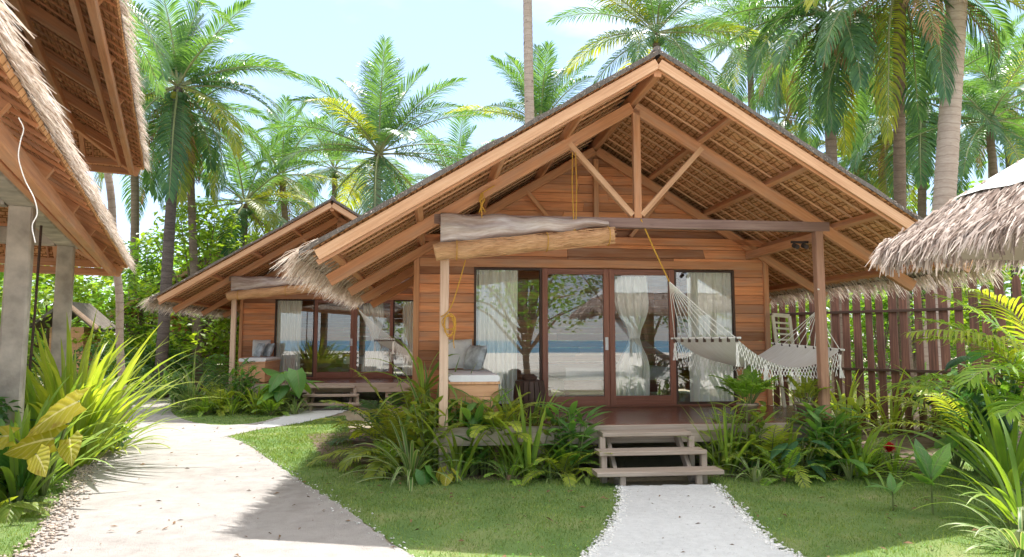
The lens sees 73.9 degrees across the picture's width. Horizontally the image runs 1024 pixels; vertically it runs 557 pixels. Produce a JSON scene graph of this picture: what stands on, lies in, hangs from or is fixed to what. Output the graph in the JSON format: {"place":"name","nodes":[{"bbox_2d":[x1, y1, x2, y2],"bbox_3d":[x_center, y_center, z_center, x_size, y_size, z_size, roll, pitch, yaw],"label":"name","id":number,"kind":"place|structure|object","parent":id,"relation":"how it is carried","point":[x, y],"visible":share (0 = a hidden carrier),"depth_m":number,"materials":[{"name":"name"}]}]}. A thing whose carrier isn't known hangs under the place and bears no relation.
{"place":"outdoors","nodes":[
{"label":"outdoors","id":0,"kind":"place"},
{"bbox_2d":[17,385,412,556],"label":"path","id":1,"kind":"structure","parent":0,"point":[221,520],"depth_m":6.67,"materials":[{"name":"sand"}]},
{"bbox_2d":[0,421,140,556],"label":"pebbles","id":2,"kind":"object","parent":1,"relation":"on","point":[63,506],"visible":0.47,"depth_m":6.49,"materials":[{"name":"gravel"}]},
{"bbox_2d":[249,408,352,427],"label":"branch path","id":3,"kind":"structure","parent":0,"point":[307,415],"depth_m":14.68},
{"bbox_2d":[0,402,1023,556],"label":"lawn","id":4,"kind":"structure","parent":0,"point":[411,544],"depth_m":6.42,"materials":[{"name":"plant"}]},
{"bbox_2d":[0,496,49,523],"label":"broad leaf plant","id":5,"kind":"object","parent":4,"relation":"on","point":[10,512],"visible":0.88,"depth_m":6.28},
{"bbox_2d":[0,418,61,501],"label":"birds nest fern","id":6,"kind":"object","parent":4,"relation":"on","point":[25,476],"visible":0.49,"depth_m":6.94,"materials":[{"name":"green plant"}]},
{"bbox_2d":[0,387,89,495],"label":"elephant ear plant","id":7,"kind":"object","parent":4,"relation":"on","point":[35,447],"visible":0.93,"depth_m":6.67,"materials":[{"name":"yellow plant"}]},
{"bbox_2d":[0,377,148,502],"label":"strap leaf plant","id":8,"kind":"object","parent":4,"relation":"on","point":[9,475],"visible":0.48,"depth_m":7.05,"materials":[{"name":"plant"}]},
{"bbox_2d":[23,354,190,483],"bbox_3d":[-5.910,1.637,8.598,2.654,1.658,3.051,-1,-5,14],"label":"strap leaf plant","id":9,"kind":"object","parent":4,"relation":"on","point":[29,389],"visible":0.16,"depth_m":8.50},
{"bbox_2d":[24,310,219,467],"bbox_3d":[-5.973,1.421,8.976,3.456,2.158,3.487,-5,-7,44],"label":"strap leaf plant","id":10,"kind":"object","parent":4,"relation":"on","point":[51,380],"visible":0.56,"depth_m":8.88,"materials":[{"name":"plant"}]},
{"bbox_2d":[143,349,233,414],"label":"strap leaf plant","id":11,"kind":"object","parent":4,"relation":"on","point":[190,384],"visible":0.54,"depth_m":15.85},
{"bbox_2d":[144,354,260,409],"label":"young palm","id":12,"kind":"object","parent":4,"relation":"on","point":[213,368],"visible":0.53,"depth_m":16.09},
{"bbox_2d":[179,374,257,416],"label":"fern","id":13,"kind":"object","parent":4,"relation":"on","point":[218,391],"visible":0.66,"depth_m":15.31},
{"bbox_2d":[225,357,263,412],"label":"ginger plant","id":14,"kind":"object","parent":4,"relation":"on","point":[241,388],"visible":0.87,"depth_m":15.55,"materials":[{"name":"green plant"}]},
{"bbox_2d":[256,367,321,411],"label":"broad leaf plant","id":15,"kind":"object","parent":4,"relation":"on","point":[297,380],"visible":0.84,"depth_m":15.13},
{"bbox_2d":[580,484,631,556],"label":"coral chips","id":16,"kind":"object","parent":4,"relation":"on","point":[600,538],"visible":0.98,"depth_m":6.05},
{"bbox_2d":[708,483,802,556],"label":"coral chips","id":17,"kind":"object","parent":4,"relation":"on","point":[742,513],"visible":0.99,"depth_m":6.10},
{"bbox_2d":[768,438,835,479],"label":"broad leaf plant","id":18,"kind":"object","parent":4,"relation":"on","point":[785,447],"visible":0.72,"depth_m":8.03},
{"bbox_2d":[907,435,952,514],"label":"seedling","id":19,"kind":"object","parent":4,"relation":"on","point":[929,466],"visible":0.99,"depth_m":6.55,"materials":[{"name":"green plant"}]},
{"bbox_2d":[867,378,1023,491],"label":"strap leaf plant","id":20,"kind":"object","parent":4,"relation":"on","point":[998,451],"visible":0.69,"depth_m":7.60,"materials":[{"name":"plant"}]},
{"bbox_2d":[889,413,1023,543],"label":"strap leaf plant","id":21,"kind":"object","parent":4,"relation":"on","point":[1014,502],"visible":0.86,"depth_m":6.15,"materials":[{"name":"plant"}]},
{"bbox_2d":[933,365,1022,470],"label":"ginger plant","id":22,"kind":"object","parent":4,"relation":"on","point":[973,437],"visible":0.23,"depth_m":8.70,"materials":[{"name":"green plant"}]},
{"bbox_2d":[937,495,1023,556],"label":"strap leaf plant","id":23,"kind":"object","parent":4,"relation":"on","point":[1017,539],"visible":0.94,"depth_m":5.34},
{"bbox_2d":[945,350,1023,443],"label":"broad leaf plant","id":24,"kind":"object","parent":4,"relation":"on","point":[958,360],"visible":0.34,"depth_m":8.55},
{"bbox_2d":[19,345,1018,553],"bbox_3d":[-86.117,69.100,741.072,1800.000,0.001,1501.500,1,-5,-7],"label":"ground","id":25,"kind":"structure","parent":0,"point":[649,461],"depth_m":10.45,"materials":[{"name":"soil"}]},
{"bbox_2d":[0,265,134,387],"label":"tree","id":26,"kind":"object","parent":25,"relation":"on","point":[45,295],"visible":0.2,"depth_m":20.36,"materials":[{"name":"green plant"}]},
{"bbox_2d":[29,302,115,372],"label":"garden shed","id":27,"kind":"structure","parent":25,"relation":"on","point":[85,313],"depth_m":19.23,"materials":[{"name":"brown wood"}]},
{"bbox_2d":[0,0,152,425],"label":"thatched pavilion","id":28,"kind":"structure","parent":25,"relation":"on","point":[69,82],"depth_m":7.93,"materials":[{"name":"wood"}]},
{"bbox_2d":[72,231,192,386],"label":"tree","id":29,"kind":"object","parent":25,"relation":"on","point":[150,260],"visible":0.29,"depth_m":24.08,"materials":[{"name":"green plant"}]},
{"bbox_2d":[124,343,195,392],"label":"shrub","id":30,"kind":"object","parent":25,"relation":"on","point":[147,349],"visible":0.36,"depth_m":20.17,"materials":[{"name":"green plant"}]},
{"bbox_2d":[93,31,232,384],"bbox_3d":[-14.543,-2.613,25.590,7.116,13.355,6.417,-4,-6,34],"label":"palm tree","id":31,"kind":"object","parent":25,"relation":"on","point":[135,197],"visible":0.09,"depth_m":25.80,"materials":[{"name":"green plant"}]},
{"bbox_2d":[104,0,237,420],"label":"palm tree","id":32,"kind":"object","parent":25,"relation":"on","point":[118,285],"visible":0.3,"depth_m":14.45,"materials":[{"name":"green plant"}]},
{"bbox_2d":[100,196,259,382],"bbox_3d":[-10.469,0.440,22.695,5.727,6.642,5.664,5,-7,-44],"label":"tree","id":33,"kind":"object","parent":25,"relation":"on","point":[209,330],"visible":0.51,"depth_m":22.42,"materials":[{"name":"green plant"}]},
{"bbox_2d":[117,54,269,391],"bbox_3d":[-10.946,-1.865,22.148,5.964,11.245,6.113,1,-5,-7],"label":"palm tree","id":34,"kind":"object","parent":25,"relation":"on","point":[187,190],"visible":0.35,"depth_m":22.01,"materials":[{"name":"green plant"}]},
{"bbox_2d":[124,0,304,397],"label":"palm tree","id":35,"kind":"object","parent":25,"relation":"on","point":[172,110],"visible":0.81,"depth_m":20.12,"materials":[{"name":"green plant"}]},
{"bbox_2d":[106,247,342,386],"bbox_3d":[-10.657,1.653,27.773,8.681,5.143,7.535,1,-5,-7],"label":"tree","id":36,"kind":"object","parent":25,"relation":"on","point":[183,275],"visible":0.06,"depth_m":24.86,"materials":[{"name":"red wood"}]},
{"bbox_2d":[159,129,320,261],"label":"palm tree","id":37,"kind":"object","parent":25,"relation":"on","point":[244,212],"visible":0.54,"depth_m":24.95,"materials":[{"name":"green plant"}]},
{"bbox_2d":[136,196,413,410],"bbox_3d":[-4.687,0.903,19.538,8.681,5.143,7.535,1,-5,-7],"label":"beach cabin","id":38,"kind":"object","parent":25,"relation":"on","point":[332,335],"visible":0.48,"depth_m":18.69,"materials":[{"name":"red wood"}]},
{"bbox_2d":[238,357,280,381],"bbox_3d":[-6.546,2.351,17.721,0.660,0.590,1.710,1,-5,-7],"label":"daybed","id":39,"kind":"object","parent":38,"relation":"on","point":[272,363],"visible":0.59,"depth_m":16.92,"materials":[{"name":"brown wood"}]},
{"bbox_2d":[226,276,322,299],"bbox_3d":[-5.809,0.241,16.684,2.273,0.613,0.280,1,-5,-7],"label":"rolled blind","id":40,"kind":"object","parent":38,"relation":"attached to","point":[242,288],"visible":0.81,"depth_m":16.63,"materials":[{"name":"fabric"}]},
{"bbox_2d":[276,301,301,372],"bbox_3d":[-6.209,1.660,18.960,0.672,2.170,0.100,1,-5,-7],"label":"curtain","id":41,"kind":"object","parent":38,"relation":"hanging from","point":[289,322],"visible":0.88,"depth_m":18.97,"materials":[{"name":"beige fabric"}]},
{"bbox_2d":[313,300,353,376],"bbox_3d":[-4.961,1.664,18.971,1.075,2.145,0.085,1,-5,-7],"label":"sliding door","id":42,"kind":"structure","parent":38,"relation":"in","point":[315,374],"depth_m":18.93,"materials":[{"name":"brown wood"}]},
{"bbox_2d":[361,303,383,371],"bbox_3d":[-3.991,1.738,19.544,0.635,2.060,0.100,1,-5,-7],"label":"curtain","id":43,"kind":"object","parent":38,"relation":"hanging from","point":[375,315],"visible":0.84,"depth_m":19.55,"materials":[{"name":"beige fabric"}]},
{"bbox_2d":[353,300,392,376],"bbox_3d":[-3.891,1.676,19.107,1.075,2.145,0.060,1,-5,-7],"label":"sliding door","id":44,"kind":"structure","parent":38,"relation":"in","point":[369,374],"depth_m":19.03,"materials":[{"name":"brown wood"}]},
{"bbox_2d":[358,308,412,363],"bbox_3d":[-2.982,1.142,17.637,2.837,2.313,1.233,1,-5,-7],"label":"hammock","id":45,"kind":"object","parent":38,"relation":"hanging from","point":[392,345],"visible":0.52,"depth_m":17.55,"materials":[{"name":"fabric"}]},
{"bbox_2d":[402,301,412,374],"bbox_3d":[-2.735,1.695,19.340,0.755,2.170,0.100,1,-5,-7],"label":"curtain","id":46,"kind":"object","parent":38,"relation":"hanging from","point":[407,329],"visible":0.32,"depth_m":19.34,"materials":[{"name":"beige fabric"}]},
{"bbox_2d":[196,94,370,242],"bbox_3d":[-10.037,-1.819,29.240,7.248,12.432,7.350,-2,-6,23],"label":"palm tree","id":47,"kind":"object","parent":25,"relation":"on","point":[292,186],"visible":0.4,"depth_m":29.16,"materials":[{"name":"green plant"}]},
{"bbox_2d":[249,95,402,214],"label":"palm tree","id":48,"kind":"object","parent":25,"relation":"on","point":[334,172],"visible":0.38,"depth_m":35.30,"materials":[{"name":"green plant"}]},
{"bbox_2d":[250,34,494,213],"bbox_3d":[-4.725,-2.338,23.951,7.349,12.502,8.030,-5,-7,42],"label":"palm tree","id":49,"kind":"object","parent":25,"relation":"on","point":[381,136],"visible":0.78,"depth_m":23.70,"materials":[{"name":"green plant"}]},
{"bbox_2d":[385,104,497,190],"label":"palm tree","id":50,"kind":"object","parent":25,"relation":"on","point":[462,138],"visible":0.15,"depth_m":33.87,"materials":[{"name":"green plant"}]},
{"bbox_2d":[0,150,1023,372],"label":"jungle","id":51,"kind":"object","parent":25,"relation":"on","point":[175,265],"visible":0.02,"depth_m":36.54,"materials":[{"name":"green plant"}]},
{"bbox_2d":[442,40,598,124],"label":"palm tree","id":52,"kind":"object","parent":25,"relation":"on","point":[543,98],"visible":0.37,"depth_m":27.41,"materials":[{"name":"green plant"}]},
{"bbox_2d":[523,0,533,122],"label":"palm tree","id":53,"kind":"object","parent":25,"relation":"on","point":[528,64],"visible":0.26,"depth_m":18.69,"materials":[{"name":"grey plant"}]},
{"bbox_2d":[247,400,1021,479],"bbox_3d":[-0.192,2.775,12.392,20.565,0.001,15.004,1,-5,-7],"label":"planting bed","id":54,"kind":"object","parent":25,"relation":"on","point":[925,442],"visible":0.23,"depth_m":10.29,"materials":[{"name":"soil"}]},
{"bbox_2d":[324,392,412,448],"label":"palm clump","id":55,"kind":"object","parent":54,"relation":"on","point":[366,403],"visible":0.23,"depth_m":10.90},
{"bbox_2d":[337,414,466,490],"bbox_3d":[-1.221,2.172,8.256,1.626,0.999,1.670,-2,-6,23],"label":"strap leaf plant","id":56,"kind":"object","parent":54,"relation":"on","point":[408,467],"visible":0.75,"depth_m":8.09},
{"bbox_2d":[307,368,501,480],"bbox_3d":[-1.419,2.131,9.536,2.788,1.773,2.776,4,-7,-37],"label":"palm clump","id":57,"kind":"object","parent":54,"relation":"on","point":[390,434],"visible":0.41,"depth_m":9.05,"materials":[{"name":"plant"}]},
{"bbox_2d":[354,335,460,440],"bbox_3d":[-1.236,1.634,9.126,1.637,1.763,1.387,-2,-6,25],"label":"dracaena","id":58,"kind":"object","parent":54,"relation":"on","point":[425,386],"visible":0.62,"depth_m":9.04,"materials":[{"name":"green plant"}]},
{"bbox_2d":[395,387,465,472],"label":"ginger plant","id":59,"kind":"object","parent":54,"relation":"on","point":[427,433],"visible":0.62,"depth_m":8.23,"materials":[{"name":"green plant"}]},
{"bbox_2d":[407,395,488,476],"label":"sword leaf plant","id":60,"kind":"object","parent":54,"relation":"on","point":[454,452],"visible":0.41,"depth_m":8.15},
{"bbox_2d":[422,387,513,475],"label":"ginger plant","id":61,"kind":"object","parent":54,"relation":"on","point":[472,419],"visible":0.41,"depth_m":8.24,"materials":[{"name":"green plant"}]},
{"bbox_2d":[441,392,551,474],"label":"fern","id":62,"kind":"object","parent":54,"relation":"on","point":[497,421],"visible":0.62,"depth_m":8.20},
{"bbox_2d":[462,385,603,476],"bbox_3d":[0.222,1.864,8.402,1.828,1.170,1.975,1,-5,-7],"label":"sword leaf plant","id":63,"kind":"object","parent":54,"relation":"on","point":[527,447],"visible":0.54,"depth_m":8.13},
{"bbox_2d":[511,442,612,486],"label":"fern","id":64,"kind":"object","parent":54,"relation":"on","point":[569,483],"visible":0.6,"depth_m":8.02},
{"bbox_2d":[535,401,608,476],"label":"ginger plant","id":65,"kind":"object","parent":54,"relation":"on","point":[571,427],"visible":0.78,"depth_m":8.20,"materials":[{"name":"green plant"}]},
{"bbox_2d":[682,391,797,473],"bbox_3d":[2.699,1.924,8.429,1.833,1.056,1.703,1,-5,-7],"label":"strap leaf plant","id":66,"kind":"object","parent":54,"relation":"on","point":[735,461],"visible":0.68,"depth_m":8.37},
{"bbox_2d":[703,395,780,472],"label":"ginger plant","id":67,"kind":"object","parent":54,"relation":"on","point":[757,415],"visible":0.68,"depth_m":8.47,"materials":[{"name":"green plant"}]},
{"bbox_2d":[721,412,844,487],"bbox_3d":[3.279,2.176,8.605,1.620,0.956,2.009,1,-5,-7],"label":"fern","id":68,"kind":"object","parent":54,"relation":"on","point":[773,444],"visible":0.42,"depth_m":8.22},
{"bbox_2d":[741,445,829,485],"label":"fern","id":69,"kind":"object","parent":54,"relation":"on","point":[788,457],"visible":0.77,"depth_m":7.92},
{"bbox_2d":[784,401,869,475],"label":"ginger plant","id":70,"kind":"object","parent":54,"relation":"on","point":[817,425],"visible":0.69,"depth_m":8.29,"materials":[{"name":"green plant"}]},
{"bbox_2d":[793,395,880,471],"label":"ginger plant","id":71,"kind":"object","parent":54,"relation":"on","point":[855,429],"visible":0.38,"depth_m":8.51,"materials":[{"name":"green plant"}]},
{"bbox_2d":[788,371,918,437],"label":"strap leaf plant","id":72,"kind":"object","parent":54,"relation":"on","point":[851,393],"visible":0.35,"depth_m":12.02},
{"bbox_2d":[801,419,941,491],"bbox_3d":[4.233,2.214,8.255,1.543,1.057,1.490,-4,-7,40],"label":"strap leaf plant","id":73,"kind":"object","parent":54,"relation":"on","point":[864,458],"visible":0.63,"depth_m":8.19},
{"bbox_2d":[759,273,1023,437],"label":"board fence","id":74,"kind":"object","parent":54,"relation":"on","point":[931,309],"visible":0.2,"depth_m":12.16,"materials":[{"name":"brown wood"}]},
{"bbox_2d":[832,369,951,433],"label":"strap leaf plant","id":75,"kind":"object","parent":54,"relation":"on","point":[895,412],"visible":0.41,"depth_m":12.04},
{"bbox_2d":[869,374,1023,444],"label":"young palm","id":76,"kind":"object","parent":54,"relation":"on","point":[936,396],"visible":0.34,"depth_m":10.52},
{"bbox_2d":[270,46,1009,485],"bbox_3d":[1.283,0.154,11.303,8.681,5.143,7.535,1,-5,-7],"label":"beach cabin","id":77,"kind":"object","parent":25,"relation":"on","point":[686,166],"visible":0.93,"depth_m":9.78,"materials":[{"name":"red wood"}]},
{"bbox_2d":[448,369,499,421],"bbox_3d":[-0.576,1.601,9.486,0.660,0.590,1.710,1,-5,-7],"label":"daybed","id":78,"kind":"object","parent":77,"relation":"on","point":[481,384],"visible":0.53,"depth_m":8.68,"materials":[{"name":"brown wood"}]},
{"bbox_2d":[476,270,517,403],"bbox_3d":[-0.239,0.911,10.725,0.672,2.170,0.100,1,-5,-7],"label":"curtain","id":79,"kind":"object","parent":77,"relation":"hanging from","point":[496,308],"visible":0.77,"depth_m":10.75,"materials":[{"name":"beige fabric"}]},
{"bbox_2d":[474,267,541,405],"bbox_3d":[-0.063,0.903,10.643,1.070,2.150,0.065,1,-5,-7],"label":"window","id":80,"kind":"structure","parent":77,"relation":"in","point":[475,268],"depth_m":10.68,"materials":[{"name":"brown wood"}]},
{"bbox_2d":[433,213,615,260],"bbox_3d":[0.161,-0.508,8.449,2.273,0.613,0.280,1,-5,-7],"label":"rolled blind","id":81,"kind":"object","parent":77,"relation":"attached to","point":[484,233],"visible":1,"depth_m":8.41,"materials":[{"name":"fabric"}]},
{"bbox_2d":[513,374,545,414],"bbox_3d":[0.250,1.647,9.735,0.470,0.565,0.465,1,-5,-7],"label":"drum stool","id":82,"kind":"object","parent":77,"relation":"on","point":[532,385],"visible":0.7,"depth_m":9.56,"materials":[{"name":"brown wood"}]},
{"bbox_2d":[542,268,609,405],"bbox_3d":[1.009,0.914,10.736,1.075,2.145,0.085,1,-5,-7],"label":"sliding door","id":83,"kind":"structure","parent":77,"relation":"in","point":[582,400],"depth_m":10.72,"materials":[{"name":"brown wood"}]},
{"bbox_2d":[548,364,669,395],"bbox_3d":[1.795,1.968,13.069,2.000,0.590,2.000,1,-5,-7],"label":"bed","id":84,"kind":"object","parent":77,"relation":"on","point":[577,378],"visible":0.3,"depth_m":12.15,"materials":[{"name":"white fabric"}]},
{"bbox_2d":[614,276,649,395],"bbox_3d":[1.979,0.989,11.310,0.635,2.060,0.100,1,-5,-7],"label":"curtain","id":85,"kind":"object","parent":77,"relation":"hanging from","point":[633,365],"visible":0.93,"depth_m":11.31,"materials":[{"name":"beige fabric"}]},
{"bbox_2d":[609,269,676,404],"bbox_3d":[2.079,0.927,10.872,1.075,2.145,0.060,1,-5,-7],"label":"sliding door","id":86,"kind":"structure","parent":77,"relation":"in","point":[672,398],"depth_m":10.82,"materials":[{"name":"brown wood"}]},
{"bbox_2d":[674,270,737,403],"bbox_3d":[3.121,0.937,11.010,1.020,2.150,0.065,1,-5,-7],"label":"window","id":87,"kind":"structure","parent":77,"relation":"in","point":[731,272],"depth_m":11.02,"materials":[{"name":"brown wood"}]},
{"bbox_2d":[687,272,733,401],"bbox_3d":[3.235,0.945,11.106,0.755,2.170,0.100,1,-5,-7],"label":"curtain","id":88,"kind":"object","parent":77,"relation":"hanging from","point":[709,294],"visible":0.73,"depth_m":11.12,"materials":[{"name":"beige fabric"}]},
{"bbox_2d":[640,219,844,389],"bbox_3d":[2.988,0.393,9.403,2.837,2.313,1.233,1,-5,-7],"label":"hammock","id":89,"kind":"object","parent":77,"relation":"hanging from","point":[734,351],"visible":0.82,"depth_m":9.35,"materials":[{"name":"fabric"}]},
{"bbox_2d":[708,365,779,420],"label":"potted plant","id":90,"kind":"object","parent":77,"relation":"on","point":[747,383],"visible":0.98,"depth_m":8.82,"materials":[{"name":"green plant"}]},
{"bbox_2d":[771,313,810,408],"bbox_3d":[4.360,1.269,10.618,0.370,1.482,0.515,1,-5,-7],"label":"folding chair","id":91,"kind":"object","parent":77,"relation":"on","point":[774,327],"visible":0.48,"depth_m":10.84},
{"bbox_2d":[780,373,832,419],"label":"potted plant","id":92,"kind":"object","parent":77,"relation":"on","point":[806,387],"visible":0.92,"depth_m":8.95,"materials":[{"name":"plant"}]},
{"bbox_2d":[546,0,776,354],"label":"palm tree","id":93,"kind":"object","parent":25,"relation":"on","point":[673,48],"visible":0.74,"depth_m":24.64,"materials":[{"name":"green plant"}]},
{"bbox_2d":[663,0,820,114],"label":"palm tree","id":94,"kind":"object","parent":25,"relation":"on","point":[730,76],"visible":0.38,"depth_m":29.95,"materials":[{"name":"green plant"}]},
{"bbox_2d":[732,44,869,373],"bbox_3d":[13.528,-3.468,33.193,7.472,16.434,8.267,-3,-6,28],"label":"palm tree","id":95,"kind":"object","parent":25,"relation":"on","point":[784,123],"visible":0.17,"depth_m":33.10,"materials":[{"name":"green plant"}]},
{"bbox_2d":[694,0,953,403],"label":"palm tree","id":96,"kind":"object","parent":25,"relation":"on","point":[858,40],"visible":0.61,"depth_m":17.38,"materials":[{"name":"green plant"}]},
{"bbox_2d":[770,295,915,393],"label":"tree","id":97,"kind":"object","parent":25,"relation":"on","point":[807,316],"visible":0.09,"depth_m":18.88,"materials":[{"name":"green plant"}]},
{"bbox_2d":[788,290,957,397],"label":"tree","id":98,"kind":"object","parent":25,"relation":"on","point":[885,307],"visible":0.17,"depth_m":18.12,"materials":[{"name":"green plant"}]},
{"bbox_2d":[788,35,979,382],"bbox_3d":[14.451,-2.563,25.956,6.638,13.311,7.496,1,-5,-7],"label":"palm tree","id":99,"kind":"object","parent":25,"relation":"on","point":[873,152],"visible":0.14,"depth_m":26.24,"materials":[{"name":"green plant"}]},
{"bbox_2d":[753,0,1023,402],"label":"palm tree","id":100,"kind":"object","parent":25,"relation":"on","point":[897,11],"visible":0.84,"depth_m":15.78,"materials":[{"name":"green plant"}]},
{"bbox_2d":[812,3,1023,333],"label":"palm tree","id":101,"kind":"object","parent":25,"relation":"on","point":[923,153],"visible":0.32,"depth_m":22.52,"materials":[{"name":"green plant"}]},
{"bbox_2d":[913,0,967,419],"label":"palm tree","id":102,"kind":"object","parent":25,"relation":"on","point":[947,160],"visible":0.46,"depth_m":14.76,"materials":[{"name":"grey plant"}]},
{"bbox_2d":[866,158,1023,277],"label":"thatched shelter","id":103,"kind":"object","parent":25,"relation":"on","point":[981,223],"visible":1,"depth_m":5.23,"materials":[{"name":"wicker"}]},
{"bbox_2d":[883,43,1023,357],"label":"palm tree","id":104,"kind":"object","parent":25,"relation":"on","point":[990,145],"visible":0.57,"depth_m":20.97,"materials":[{"name":"green plant"}]},
{"bbox_2d":[884,287,1023,424],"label":"young palm","id":105,"kind":"object","parent":25,"relation":"on","point":[1012,399],"visible":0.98,"depth_m":7.85,"materials":[{"name":"plant"}]},
{"bbox_2d":[910,265,1023,386],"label":"tree","id":106,"kind":"object","parent":25,"relation":"on","point":[965,318],"visible":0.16,"depth_m":18.22,"materials":[{"name":"green plant"}]},
{"bbox_2d":[933,14,1023,357],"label":"palm tree","id":107,"kind":"object","parent":25,"relation":"on","point":[1015,21],"visible":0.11,"depth_m":37.03,"materials":[{"name":"green plant"}]},
{"bbox_2d":[936,28,1023,359],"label":"palm tree","id":108,"kind":"object","parent":25,"relation":"on","point":[979,160],"visible":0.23,"depth_m":29.15,"materials":[{"name":"green plant"}]},
{"bbox_2d":[32,0,1023,340],"label":"sky","id":109,"kind":"structure","parent":0,"point":[322,39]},
{"bbox_2d":[590,484,793,556],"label":"path","id":110,"kind":"structure","parent":0,"point":[652,530],"depth_m":5.94,"materials":[{"name":"sand"}]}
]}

